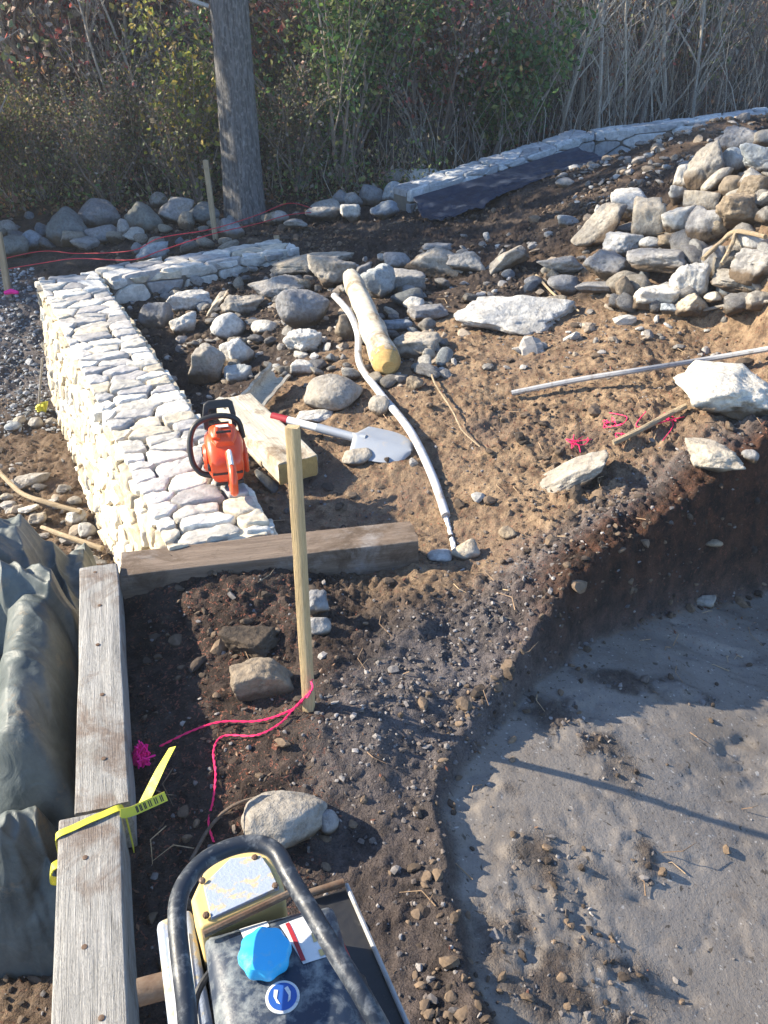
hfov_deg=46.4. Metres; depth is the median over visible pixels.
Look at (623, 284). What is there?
stone
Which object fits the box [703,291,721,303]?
stone
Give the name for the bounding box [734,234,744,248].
stone
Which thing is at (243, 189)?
tree
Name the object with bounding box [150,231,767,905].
twig litter
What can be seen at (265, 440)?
wood offcut
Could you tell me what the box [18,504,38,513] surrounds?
stone
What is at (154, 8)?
shrub
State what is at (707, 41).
shrub
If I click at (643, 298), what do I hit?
stone
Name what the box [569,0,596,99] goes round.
tree
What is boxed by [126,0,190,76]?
shrub
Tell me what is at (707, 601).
stone
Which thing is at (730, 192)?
stone
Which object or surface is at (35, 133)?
shrub
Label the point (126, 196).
leaf litter
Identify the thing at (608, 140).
retaining wall
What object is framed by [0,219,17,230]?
boulder
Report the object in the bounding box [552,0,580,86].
sapling
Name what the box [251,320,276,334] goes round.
stone
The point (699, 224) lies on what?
stone
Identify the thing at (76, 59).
shrub
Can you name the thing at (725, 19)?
sapling
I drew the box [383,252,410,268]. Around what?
stone
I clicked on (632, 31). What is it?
shrub
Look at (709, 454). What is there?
stone
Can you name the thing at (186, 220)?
stone
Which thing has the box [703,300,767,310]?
branch
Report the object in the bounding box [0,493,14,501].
stone
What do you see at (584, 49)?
sapling
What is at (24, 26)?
shrub
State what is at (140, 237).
stone
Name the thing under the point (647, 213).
stone
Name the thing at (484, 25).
shrub
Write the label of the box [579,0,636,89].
sapling
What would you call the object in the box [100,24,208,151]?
shrub
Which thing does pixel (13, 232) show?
stone
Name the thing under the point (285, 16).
shrub
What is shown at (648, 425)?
stick
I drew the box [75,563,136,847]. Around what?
landscape timber
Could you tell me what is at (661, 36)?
shrub
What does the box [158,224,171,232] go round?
stone
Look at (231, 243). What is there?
stone
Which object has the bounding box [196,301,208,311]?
stone
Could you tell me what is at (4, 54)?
shrub
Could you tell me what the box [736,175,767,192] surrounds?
stone
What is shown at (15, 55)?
shrub
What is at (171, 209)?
boulder
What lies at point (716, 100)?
undergrowth
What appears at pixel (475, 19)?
shrub
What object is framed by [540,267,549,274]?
stone
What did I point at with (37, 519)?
stone
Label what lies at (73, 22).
shrub
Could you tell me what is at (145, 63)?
shrub
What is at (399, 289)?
stone
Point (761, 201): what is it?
stone
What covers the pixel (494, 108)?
shrub
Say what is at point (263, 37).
shrub
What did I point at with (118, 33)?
shrub
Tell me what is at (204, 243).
stone
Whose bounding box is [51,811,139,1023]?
landscape timber
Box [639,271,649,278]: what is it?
stone
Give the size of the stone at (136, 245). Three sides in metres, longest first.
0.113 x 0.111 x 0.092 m
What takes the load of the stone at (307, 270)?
on the stone at (295, 264)
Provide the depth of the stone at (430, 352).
4.11 m
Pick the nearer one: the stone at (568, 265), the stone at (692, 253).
the stone at (692, 253)
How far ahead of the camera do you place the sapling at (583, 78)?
9.07 m
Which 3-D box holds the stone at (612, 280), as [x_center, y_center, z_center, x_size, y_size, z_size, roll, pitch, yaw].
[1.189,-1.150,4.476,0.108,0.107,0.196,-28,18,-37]
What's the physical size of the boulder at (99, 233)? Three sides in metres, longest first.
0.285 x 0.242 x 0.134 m
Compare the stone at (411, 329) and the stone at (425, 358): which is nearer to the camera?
the stone at (425, 358)
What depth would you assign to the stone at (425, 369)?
3.94 m
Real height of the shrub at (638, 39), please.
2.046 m
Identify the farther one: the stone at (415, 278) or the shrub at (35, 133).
the shrub at (35, 133)
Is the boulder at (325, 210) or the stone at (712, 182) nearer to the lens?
the stone at (712, 182)
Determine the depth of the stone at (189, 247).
6.67 m
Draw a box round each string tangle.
[565,435,591,451]
[603,412,626,427]
[635,411,684,440]
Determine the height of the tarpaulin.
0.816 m
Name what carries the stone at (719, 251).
on the ground
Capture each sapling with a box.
[0,10,33,164]
[6,1,100,82]
[39,0,77,169]
[52,0,162,182]
[59,0,157,129]
[146,0,211,74]
[155,0,208,64]
[488,1,512,129]
[498,0,549,121]
[503,0,598,136]
[505,0,566,61]
[520,0,598,72]
[539,0,677,129]
[548,0,666,133]
[551,0,660,128]
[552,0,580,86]
[574,15,604,100]
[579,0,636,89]
[580,0,653,101]
[580,1,630,109]
[590,0,689,125]
[591,0,672,124]
[596,0,622,97]
[604,0,755,119]
[606,0,709,114]
[622,0,657,119]
[627,0,646,116]
[640,0,705,122]
[660,0,743,117]
[684,0,764,66]
[703,0,762,93]
[728,2,767,108]
[738,1,767,107]
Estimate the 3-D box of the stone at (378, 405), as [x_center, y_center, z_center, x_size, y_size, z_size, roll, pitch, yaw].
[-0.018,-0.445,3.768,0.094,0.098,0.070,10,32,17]
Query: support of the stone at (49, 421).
on the ground
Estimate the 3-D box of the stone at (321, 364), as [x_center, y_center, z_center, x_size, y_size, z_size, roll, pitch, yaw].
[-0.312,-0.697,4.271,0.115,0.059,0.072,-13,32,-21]
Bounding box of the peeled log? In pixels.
[343,269,400,375]
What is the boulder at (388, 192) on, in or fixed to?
on the ground
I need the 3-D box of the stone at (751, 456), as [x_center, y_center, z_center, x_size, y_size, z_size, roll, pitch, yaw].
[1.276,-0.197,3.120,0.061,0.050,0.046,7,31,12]
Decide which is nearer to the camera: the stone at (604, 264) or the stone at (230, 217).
the stone at (604, 264)
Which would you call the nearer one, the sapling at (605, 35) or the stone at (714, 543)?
the stone at (714, 543)
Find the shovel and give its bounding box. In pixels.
[270,412,412,462]
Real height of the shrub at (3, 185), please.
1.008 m
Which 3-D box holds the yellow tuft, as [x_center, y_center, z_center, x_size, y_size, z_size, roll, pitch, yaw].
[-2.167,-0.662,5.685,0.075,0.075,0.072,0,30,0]
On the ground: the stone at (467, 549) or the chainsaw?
the stone at (467, 549)
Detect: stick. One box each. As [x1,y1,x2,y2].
[0,470,81,513]
[38,358,42,403]
[40,525,103,550]
[612,403,687,444]
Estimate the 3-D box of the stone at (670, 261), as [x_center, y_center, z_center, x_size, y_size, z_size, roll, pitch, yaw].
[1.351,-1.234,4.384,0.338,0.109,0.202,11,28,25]
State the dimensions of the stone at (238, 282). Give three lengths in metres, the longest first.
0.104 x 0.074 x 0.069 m
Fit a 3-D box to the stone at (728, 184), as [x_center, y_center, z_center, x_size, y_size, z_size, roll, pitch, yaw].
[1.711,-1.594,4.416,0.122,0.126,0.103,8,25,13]
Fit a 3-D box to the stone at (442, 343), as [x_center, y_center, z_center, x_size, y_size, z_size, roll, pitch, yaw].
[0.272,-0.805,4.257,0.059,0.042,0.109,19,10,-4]
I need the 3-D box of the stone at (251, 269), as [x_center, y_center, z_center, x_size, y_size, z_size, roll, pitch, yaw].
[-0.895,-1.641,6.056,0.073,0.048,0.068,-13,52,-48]
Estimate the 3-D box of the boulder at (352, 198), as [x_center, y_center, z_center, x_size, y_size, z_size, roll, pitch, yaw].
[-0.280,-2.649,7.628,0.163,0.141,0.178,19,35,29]
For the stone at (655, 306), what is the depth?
4.20 m
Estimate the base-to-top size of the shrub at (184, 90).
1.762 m
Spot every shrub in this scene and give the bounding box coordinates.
[0,0,43,202]
[0,0,113,92]
[0,0,132,133]
[0,0,212,156]
[0,45,60,149]
[0,49,77,196]
[0,72,92,200]
[0,81,36,186]
[0,87,43,199]
[3,0,128,76]
[25,107,113,201]
[27,11,150,154]
[36,69,159,202]
[62,0,172,97]
[63,0,184,84]
[64,40,182,188]
[92,93,168,184]
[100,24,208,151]
[108,0,211,78]
[109,0,221,204]
[118,0,474,183]
[119,57,219,200]
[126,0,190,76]
[126,0,357,138]
[130,18,216,141]
[137,38,267,192]
[154,0,374,145]
[156,0,296,90]
[156,1,280,67]
[250,0,491,140]
[253,33,338,147]
[254,0,466,138]
[255,37,353,188]
[255,44,295,155]
[255,72,312,177]
[318,0,518,157]
[361,0,539,46]
[374,0,541,145]
[406,0,607,154]
[424,0,600,115]
[457,0,514,72]
[486,0,596,73]
[492,0,577,139]
[525,0,627,79]
[573,0,690,79]
[576,0,684,92]
[606,0,767,110]
[631,1,730,64]
[710,0,767,74]
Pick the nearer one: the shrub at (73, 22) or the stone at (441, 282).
the stone at (441, 282)
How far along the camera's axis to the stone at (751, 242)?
4.03 m
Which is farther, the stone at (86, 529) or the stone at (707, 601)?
the stone at (86, 529)
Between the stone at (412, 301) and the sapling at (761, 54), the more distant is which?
the sapling at (761, 54)
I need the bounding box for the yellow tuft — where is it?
[35,401,47,411]
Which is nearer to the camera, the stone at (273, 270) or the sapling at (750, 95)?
the stone at (273, 270)
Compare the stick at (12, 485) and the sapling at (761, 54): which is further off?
the sapling at (761, 54)
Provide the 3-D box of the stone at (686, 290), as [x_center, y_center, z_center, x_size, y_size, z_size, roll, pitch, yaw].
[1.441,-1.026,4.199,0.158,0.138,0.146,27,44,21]
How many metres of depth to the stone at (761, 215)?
4.06 m
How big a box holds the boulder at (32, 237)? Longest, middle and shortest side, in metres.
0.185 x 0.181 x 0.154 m
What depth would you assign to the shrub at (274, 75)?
8.60 m
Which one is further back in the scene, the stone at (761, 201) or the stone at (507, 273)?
the stone at (507, 273)
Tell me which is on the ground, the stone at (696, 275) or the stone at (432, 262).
the stone at (696, 275)
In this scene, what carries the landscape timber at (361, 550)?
on the ground
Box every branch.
[701,229,767,260]
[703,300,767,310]
[720,232,737,264]
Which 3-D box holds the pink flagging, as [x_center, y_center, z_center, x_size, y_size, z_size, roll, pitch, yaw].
[-2.703,-1.599,6.500,0.106,0.046,0.040,0,30,0]
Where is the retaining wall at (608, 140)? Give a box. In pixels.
[394,107,767,212]
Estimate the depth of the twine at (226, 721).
2.30 m
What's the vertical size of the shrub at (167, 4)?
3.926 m
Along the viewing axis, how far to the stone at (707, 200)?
4.44 m
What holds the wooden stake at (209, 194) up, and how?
on the ground
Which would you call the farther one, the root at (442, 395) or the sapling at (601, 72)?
the sapling at (601, 72)
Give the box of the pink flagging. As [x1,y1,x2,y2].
[4,289,18,294]
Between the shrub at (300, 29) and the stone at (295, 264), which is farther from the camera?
the shrub at (300, 29)
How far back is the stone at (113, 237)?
7.17 m
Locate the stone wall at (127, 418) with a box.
[35,239,299,573]
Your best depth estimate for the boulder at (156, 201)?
7.85 m
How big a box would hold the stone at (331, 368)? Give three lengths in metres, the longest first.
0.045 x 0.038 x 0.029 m
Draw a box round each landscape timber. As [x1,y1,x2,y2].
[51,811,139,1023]
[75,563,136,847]
[119,521,418,598]
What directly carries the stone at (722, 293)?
on the ground
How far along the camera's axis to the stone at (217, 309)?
5.32 m
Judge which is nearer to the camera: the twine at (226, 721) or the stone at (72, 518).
the twine at (226, 721)
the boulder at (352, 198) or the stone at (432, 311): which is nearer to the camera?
the stone at (432, 311)
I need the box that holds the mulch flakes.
[1,232,767,1017]
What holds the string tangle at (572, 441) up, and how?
on the ground
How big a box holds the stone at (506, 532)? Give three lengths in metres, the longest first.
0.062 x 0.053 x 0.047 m
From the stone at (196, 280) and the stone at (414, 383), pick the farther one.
the stone at (196, 280)
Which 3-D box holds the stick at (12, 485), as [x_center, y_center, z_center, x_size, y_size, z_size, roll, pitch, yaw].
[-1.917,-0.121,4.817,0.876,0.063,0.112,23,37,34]
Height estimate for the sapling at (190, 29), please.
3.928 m
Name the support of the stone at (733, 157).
on the ground
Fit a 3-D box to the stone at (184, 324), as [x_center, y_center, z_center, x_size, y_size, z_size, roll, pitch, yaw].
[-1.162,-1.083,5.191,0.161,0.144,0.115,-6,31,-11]
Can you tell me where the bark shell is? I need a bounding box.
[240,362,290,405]
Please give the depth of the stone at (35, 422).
5.53 m
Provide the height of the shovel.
0.088 m
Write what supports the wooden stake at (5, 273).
on the ground
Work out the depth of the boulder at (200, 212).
7.33 m
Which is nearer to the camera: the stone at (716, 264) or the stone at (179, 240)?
the stone at (716, 264)
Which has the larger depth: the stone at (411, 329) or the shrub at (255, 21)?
the shrub at (255, 21)
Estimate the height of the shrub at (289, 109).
1.311 m
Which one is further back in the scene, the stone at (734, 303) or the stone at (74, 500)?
the stone at (74, 500)
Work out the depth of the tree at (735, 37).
13.17 m
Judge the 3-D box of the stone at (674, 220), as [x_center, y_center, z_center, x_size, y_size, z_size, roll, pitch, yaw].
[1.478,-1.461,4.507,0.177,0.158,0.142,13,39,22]
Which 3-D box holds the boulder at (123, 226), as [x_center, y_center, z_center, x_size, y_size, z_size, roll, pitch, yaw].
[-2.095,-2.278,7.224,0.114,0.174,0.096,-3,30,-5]
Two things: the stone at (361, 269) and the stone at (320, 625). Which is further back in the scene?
the stone at (361, 269)
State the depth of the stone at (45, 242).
7.18 m
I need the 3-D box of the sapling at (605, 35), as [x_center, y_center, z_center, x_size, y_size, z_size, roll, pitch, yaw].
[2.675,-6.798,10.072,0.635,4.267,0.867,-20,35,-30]
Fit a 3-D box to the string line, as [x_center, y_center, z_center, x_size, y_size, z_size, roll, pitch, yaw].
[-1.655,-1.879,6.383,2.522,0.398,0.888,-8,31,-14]
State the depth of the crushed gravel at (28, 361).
6.15 m
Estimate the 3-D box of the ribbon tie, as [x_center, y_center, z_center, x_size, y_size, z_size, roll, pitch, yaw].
[-0.558,0.699,1.943,0.332,0.237,0.114,-26,39,-37]
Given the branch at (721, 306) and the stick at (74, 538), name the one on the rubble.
the stick at (74, 538)
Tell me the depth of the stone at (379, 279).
4.96 m
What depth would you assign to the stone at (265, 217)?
7.38 m
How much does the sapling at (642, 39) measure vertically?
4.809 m
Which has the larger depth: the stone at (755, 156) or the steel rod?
the stone at (755, 156)
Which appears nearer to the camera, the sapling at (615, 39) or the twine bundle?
the twine bundle
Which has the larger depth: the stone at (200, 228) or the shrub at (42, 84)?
the shrub at (42, 84)
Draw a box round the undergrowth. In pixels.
[0,0,767,211]
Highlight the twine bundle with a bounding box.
[132,740,155,768]
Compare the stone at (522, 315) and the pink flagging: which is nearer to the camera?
the stone at (522, 315)
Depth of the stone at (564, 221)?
5.50 m
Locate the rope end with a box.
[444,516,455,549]
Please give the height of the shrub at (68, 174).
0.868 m
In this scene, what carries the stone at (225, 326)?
on the ground
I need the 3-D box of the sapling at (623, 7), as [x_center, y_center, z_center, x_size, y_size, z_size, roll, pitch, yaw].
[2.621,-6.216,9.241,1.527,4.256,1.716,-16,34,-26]
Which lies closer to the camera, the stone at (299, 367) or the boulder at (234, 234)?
the stone at (299, 367)
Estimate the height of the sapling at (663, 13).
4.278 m
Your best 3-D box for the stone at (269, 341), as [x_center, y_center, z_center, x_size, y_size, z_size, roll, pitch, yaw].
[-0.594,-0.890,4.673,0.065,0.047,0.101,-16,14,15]
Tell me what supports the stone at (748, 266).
on the ground
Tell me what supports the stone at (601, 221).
on the ground
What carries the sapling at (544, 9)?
on the ground
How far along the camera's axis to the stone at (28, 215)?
7.78 m
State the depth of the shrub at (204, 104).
7.91 m
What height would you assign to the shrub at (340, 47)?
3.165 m
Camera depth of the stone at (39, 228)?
7.40 m
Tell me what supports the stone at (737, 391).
on the ground
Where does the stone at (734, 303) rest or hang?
on the ground
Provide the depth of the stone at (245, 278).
5.82 m
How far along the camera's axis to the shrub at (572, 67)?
11.70 m
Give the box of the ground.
[0,0,767,1023]
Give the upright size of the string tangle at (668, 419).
0.041 m
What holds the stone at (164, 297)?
on the ground
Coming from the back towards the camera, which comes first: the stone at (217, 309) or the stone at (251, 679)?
the stone at (217, 309)
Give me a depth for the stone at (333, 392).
3.86 m
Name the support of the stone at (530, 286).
on the ground
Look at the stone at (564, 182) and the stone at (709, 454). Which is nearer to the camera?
the stone at (709, 454)
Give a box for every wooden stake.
[0,231,12,297]
[203,160,217,239]
[285,424,314,712]
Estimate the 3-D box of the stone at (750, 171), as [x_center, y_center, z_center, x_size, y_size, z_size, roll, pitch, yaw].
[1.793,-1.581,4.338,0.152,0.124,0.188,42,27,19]
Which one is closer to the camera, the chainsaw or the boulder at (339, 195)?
the chainsaw
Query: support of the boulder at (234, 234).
on the ground
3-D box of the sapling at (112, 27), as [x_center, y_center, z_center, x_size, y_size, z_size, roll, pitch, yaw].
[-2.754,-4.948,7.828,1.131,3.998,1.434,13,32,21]
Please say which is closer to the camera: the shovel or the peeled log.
the shovel
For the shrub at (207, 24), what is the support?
on the ground
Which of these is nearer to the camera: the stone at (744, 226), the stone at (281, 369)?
the stone at (744, 226)
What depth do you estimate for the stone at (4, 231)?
7.36 m
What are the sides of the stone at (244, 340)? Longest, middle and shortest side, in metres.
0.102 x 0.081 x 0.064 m
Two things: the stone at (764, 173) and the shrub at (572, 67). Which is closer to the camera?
the stone at (764, 173)
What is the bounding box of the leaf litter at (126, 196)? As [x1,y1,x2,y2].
[0,2,766,219]
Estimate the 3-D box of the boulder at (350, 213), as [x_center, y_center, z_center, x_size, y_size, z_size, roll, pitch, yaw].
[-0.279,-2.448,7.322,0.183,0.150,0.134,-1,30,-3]
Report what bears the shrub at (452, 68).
on the ground
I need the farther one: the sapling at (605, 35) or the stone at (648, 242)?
the sapling at (605, 35)
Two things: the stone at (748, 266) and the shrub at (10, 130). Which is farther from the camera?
the shrub at (10, 130)
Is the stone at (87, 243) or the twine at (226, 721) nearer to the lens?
the twine at (226, 721)
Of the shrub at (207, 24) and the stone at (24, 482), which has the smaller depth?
the stone at (24, 482)
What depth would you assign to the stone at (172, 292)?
5.70 m
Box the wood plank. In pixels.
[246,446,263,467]
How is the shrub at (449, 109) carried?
on the ground
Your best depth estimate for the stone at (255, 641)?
2.53 m
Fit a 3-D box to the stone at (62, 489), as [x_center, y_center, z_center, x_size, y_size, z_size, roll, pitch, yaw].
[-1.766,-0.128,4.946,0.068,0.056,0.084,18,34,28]
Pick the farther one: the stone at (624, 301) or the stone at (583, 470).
the stone at (624, 301)
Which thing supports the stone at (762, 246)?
on the ground
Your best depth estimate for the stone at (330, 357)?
4.30 m
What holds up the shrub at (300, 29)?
on the ground
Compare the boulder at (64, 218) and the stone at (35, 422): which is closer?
the stone at (35, 422)
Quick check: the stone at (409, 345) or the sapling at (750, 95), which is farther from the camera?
the sapling at (750, 95)
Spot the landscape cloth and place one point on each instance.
(480, 193)
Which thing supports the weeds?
on the ground
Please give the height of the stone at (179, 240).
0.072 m
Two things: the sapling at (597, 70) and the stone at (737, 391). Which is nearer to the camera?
the stone at (737, 391)
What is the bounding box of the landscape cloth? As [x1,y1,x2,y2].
[413,147,601,221]
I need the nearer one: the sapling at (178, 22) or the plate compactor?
the plate compactor
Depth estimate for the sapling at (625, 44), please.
8.87 m
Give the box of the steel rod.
[511,346,767,395]
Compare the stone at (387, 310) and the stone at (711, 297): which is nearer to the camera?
the stone at (711, 297)
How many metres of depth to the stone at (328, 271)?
5.29 m
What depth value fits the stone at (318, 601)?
2.61 m
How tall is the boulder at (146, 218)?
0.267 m
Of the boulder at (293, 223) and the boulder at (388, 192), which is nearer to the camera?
the boulder at (293, 223)
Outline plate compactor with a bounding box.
[136,834,409,1023]
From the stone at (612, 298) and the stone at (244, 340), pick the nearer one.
the stone at (612, 298)
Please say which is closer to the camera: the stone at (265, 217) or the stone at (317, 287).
the stone at (317, 287)
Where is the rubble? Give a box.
[0,113,762,563]
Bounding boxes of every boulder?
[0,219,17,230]
[3,235,28,257]
[22,230,40,250]
[46,206,87,246]
[77,198,120,227]
[84,224,116,243]
[117,218,129,239]
[124,201,163,233]
[136,241,168,261]
[149,192,167,208]
[158,196,193,223]
[189,201,219,223]
[217,218,244,239]
[271,210,288,224]
[283,218,307,228]
[305,198,340,220]
[332,190,345,204]
[339,204,360,222]
[344,192,363,206]
[359,184,382,205]
[370,200,399,219]
[382,181,399,200]
[383,168,407,183]
[408,168,437,181]
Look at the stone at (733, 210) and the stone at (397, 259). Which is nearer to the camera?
the stone at (733, 210)
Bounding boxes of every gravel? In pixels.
[0,267,60,436]
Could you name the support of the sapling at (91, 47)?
on the ground
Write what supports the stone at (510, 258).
on the ground
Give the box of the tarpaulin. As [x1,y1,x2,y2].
[0,514,96,978]
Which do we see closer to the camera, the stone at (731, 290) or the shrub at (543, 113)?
the stone at (731, 290)
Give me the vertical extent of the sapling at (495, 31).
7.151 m
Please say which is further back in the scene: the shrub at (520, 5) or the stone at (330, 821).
the shrub at (520, 5)
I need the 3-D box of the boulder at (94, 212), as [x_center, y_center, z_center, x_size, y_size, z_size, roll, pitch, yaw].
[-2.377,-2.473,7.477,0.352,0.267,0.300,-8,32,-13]
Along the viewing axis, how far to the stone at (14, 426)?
5.51 m
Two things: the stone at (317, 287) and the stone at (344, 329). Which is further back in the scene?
the stone at (317, 287)
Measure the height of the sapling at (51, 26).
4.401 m
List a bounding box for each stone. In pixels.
[0,228,7,236]
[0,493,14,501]
[4,421,22,431]
[9,230,22,234]
[13,416,25,423]
[14,472,50,489]
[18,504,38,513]
[23,211,33,219]
[28,417,42,428]
[28,512,46,526]
[34,222,45,236]
[38,236,55,248]
[45,417,56,424]
[56,484,72,494]
[60,230,85,246]
[65,509,86,526]
[66,496,81,504]
[69,236,99,251]
[78,522,96,538]
[106,231,124,243]
[123,227,144,241]
[130,242,141,254]
[133,233,147,242]
[137,302,173,329]
[147,236,165,243]
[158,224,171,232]
[159,292,170,301]
[166,289,211,313]
[169,290,181,295]
[169,311,196,335]
[175,237,183,245]
[177,211,194,229]
[180,239,198,253]
[188,343,225,384]
[190,276,203,285]
[190,340,198,347]
[196,236,214,248]
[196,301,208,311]
[198,226,208,232]
[201,304,211,310]
[204,318,214,324]
[206,218,219,226]
[206,289,228,316]
[210,312,246,340]
[212,306,221,312]
[218,237,231,244]
[218,239,238,249]
[218,625,278,657]
[219,338,253,365]
[220,295,263,314]
[224,364,252,383]
[227,215,234,221]
[227,337,246,344]
[227,359,240,364]
[229,657,293,701]
[233,276,243,288]
[241,275,251,282]
[241,790,326,848]
[247,266,257,273]
[247,334,263,344]
[248,274,304,300]
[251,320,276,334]
[254,469,277,493]
[260,211,275,224]
[263,361,269,367]
[264,336,276,345]
[270,251,353,274]
[271,266,278,275]
[275,289,329,328]
[277,365,289,374]
[279,371,292,380]
[283,328,321,352]
[290,359,312,375]
[296,278,310,289]
[296,409,332,422]
[303,373,362,410]
[304,265,313,273]
[307,254,355,287]
[309,359,326,371]
[309,589,329,614]
[310,367,323,375]
[310,617,330,634]
[314,285,321,291]
[319,809,338,834]
[323,353,335,361]
[326,365,335,371]
[334,314,354,340]
[339,286,346,293]
[341,367,361,379]
[342,448,371,466]
[356,261,371,274]
[360,263,395,298]
[367,371,382,384]
[368,395,389,416]
[380,374,396,388]
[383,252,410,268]
[383,306,398,315]
[384,319,412,331]
[387,330,399,339]
[388,314,399,319]
[390,288,423,306]
[393,268,425,291]
[393,331,441,359]
[398,283,410,291]
[402,285,414,291]
[403,296,424,310]
[404,246,462,277]
[405,376,423,390]
[406,303,448,320]
[407,327,417,331]
[413,354,431,372]
[416,362,441,377]
[417,317,435,331]
[421,242,451,250]
[421,348,435,360]
[427,549,451,561]
[434,278,449,287]
[436,347,452,366]
[439,339,445,346]
[446,251,485,271]
[451,538,479,560]
[454,295,575,334]
[462,293,476,301]
[486,245,529,275]
[498,526,516,538]
[501,269,514,277]
[523,280,538,292]
[524,275,541,285]
[537,255,582,274]
[539,450,608,492]
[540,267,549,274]
[546,269,559,279]
[547,275,578,294]
[548,295,566,298]
[555,177,574,187]
[557,215,578,227]
[571,202,627,247]
[575,281,610,292]
[582,249,631,280]
[602,231,643,256]
[606,270,636,293]
[608,293,620,307]
[610,187,646,220]
[615,276,634,296]
[615,292,635,312]
[626,248,687,273]
[626,274,650,291]
[631,196,665,237]
[632,284,679,310]
[639,236,658,247]
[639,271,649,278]
[648,300,663,312]
[657,232,674,248]
[660,303,675,314]
[661,205,695,232]
[668,185,686,205]
[669,229,690,249]
[669,262,710,301]
[672,164,687,189]
[673,293,710,316]
[673,360,767,420]
[679,285,698,296]
[680,245,702,264]
[683,140,724,190]
[683,190,720,209]
[685,205,721,242]
[685,438,745,472]
[689,239,709,251]
[696,595,715,607]
[700,167,733,191]
[701,245,725,286]
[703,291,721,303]
[706,539,722,546]
[710,220,726,238]
[710,268,761,290]
[712,245,737,274]
[715,192,759,229]
[715,287,729,299]
[718,175,741,197]
[718,287,741,292]
[719,125,755,151]
[723,147,744,174]
[723,292,747,315]
[725,188,737,195]
[729,222,754,251]
[729,248,767,285]
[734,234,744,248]
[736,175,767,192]
[737,167,761,186]
[739,143,767,172]
[741,235,767,248]
[741,449,758,463]
[742,286,754,292]
[744,290,767,310]
[753,129,767,146]
[754,206,767,223]
[755,189,767,200]
[755,191,767,208]
[757,242,767,253]
[761,171,767,176]
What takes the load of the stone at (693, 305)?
on the ground
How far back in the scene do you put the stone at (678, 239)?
4.38 m
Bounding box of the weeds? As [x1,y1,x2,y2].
[0,52,450,219]
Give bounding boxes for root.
[189,797,253,860]
[431,374,480,446]
[535,274,579,311]
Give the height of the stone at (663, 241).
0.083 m
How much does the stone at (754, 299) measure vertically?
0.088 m
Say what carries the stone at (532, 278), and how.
on the ground
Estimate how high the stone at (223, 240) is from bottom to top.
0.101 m
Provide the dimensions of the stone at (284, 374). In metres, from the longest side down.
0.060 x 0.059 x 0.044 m
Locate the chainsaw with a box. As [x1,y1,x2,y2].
[187,399,248,496]
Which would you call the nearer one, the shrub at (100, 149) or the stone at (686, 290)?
the stone at (686, 290)
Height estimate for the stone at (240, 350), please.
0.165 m
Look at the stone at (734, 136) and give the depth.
4.89 m
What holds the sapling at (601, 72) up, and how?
on the ground
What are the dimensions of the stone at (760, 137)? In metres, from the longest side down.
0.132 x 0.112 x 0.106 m
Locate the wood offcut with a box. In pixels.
[217,393,317,484]
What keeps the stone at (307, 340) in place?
on the ground
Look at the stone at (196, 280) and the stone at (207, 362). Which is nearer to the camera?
the stone at (207, 362)
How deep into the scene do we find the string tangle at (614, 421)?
3.39 m
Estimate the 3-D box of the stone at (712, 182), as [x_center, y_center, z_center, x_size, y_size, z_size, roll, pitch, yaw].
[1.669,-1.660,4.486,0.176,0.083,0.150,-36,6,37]
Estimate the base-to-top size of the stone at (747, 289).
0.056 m
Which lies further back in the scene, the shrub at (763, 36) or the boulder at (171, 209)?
the shrub at (763, 36)
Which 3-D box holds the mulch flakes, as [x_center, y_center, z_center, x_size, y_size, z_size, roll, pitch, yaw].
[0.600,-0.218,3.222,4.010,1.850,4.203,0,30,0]
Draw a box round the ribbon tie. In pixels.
[50,746,175,885]
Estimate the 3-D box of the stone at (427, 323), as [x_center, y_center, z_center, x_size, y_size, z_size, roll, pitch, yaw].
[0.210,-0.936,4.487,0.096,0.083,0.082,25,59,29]
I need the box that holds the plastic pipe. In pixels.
[331,293,450,518]
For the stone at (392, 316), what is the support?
on the ground
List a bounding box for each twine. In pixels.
[159,679,312,746]
[207,691,309,841]
[306,681,313,697]
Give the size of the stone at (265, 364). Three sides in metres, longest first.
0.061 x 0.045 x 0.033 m
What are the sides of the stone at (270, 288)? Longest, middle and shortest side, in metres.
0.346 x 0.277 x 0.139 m
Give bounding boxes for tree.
[187,0,265,224]
[370,0,412,161]
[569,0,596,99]
[672,2,693,88]
[728,0,748,68]
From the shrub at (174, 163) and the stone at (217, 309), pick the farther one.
the shrub at (174, 163)
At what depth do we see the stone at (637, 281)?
4.32 m
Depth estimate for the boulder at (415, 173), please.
7.99 m
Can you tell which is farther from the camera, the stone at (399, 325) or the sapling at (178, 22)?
the sapling at (178, 22)
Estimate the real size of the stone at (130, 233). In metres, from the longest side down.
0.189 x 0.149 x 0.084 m
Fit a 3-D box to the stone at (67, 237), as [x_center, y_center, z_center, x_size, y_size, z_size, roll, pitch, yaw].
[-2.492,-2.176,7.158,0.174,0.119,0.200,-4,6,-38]
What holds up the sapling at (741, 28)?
on the ground
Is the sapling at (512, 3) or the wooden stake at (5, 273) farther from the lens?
the sapling at (512, 3)
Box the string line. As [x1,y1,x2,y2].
[0,203,310,270]
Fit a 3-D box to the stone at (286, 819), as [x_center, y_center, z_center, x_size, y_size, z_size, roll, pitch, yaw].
[-0.225,0.694,2.029,0.198,0.105,0.168,-5,25,-9]
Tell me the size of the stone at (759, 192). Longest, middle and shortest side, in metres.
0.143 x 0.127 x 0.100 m

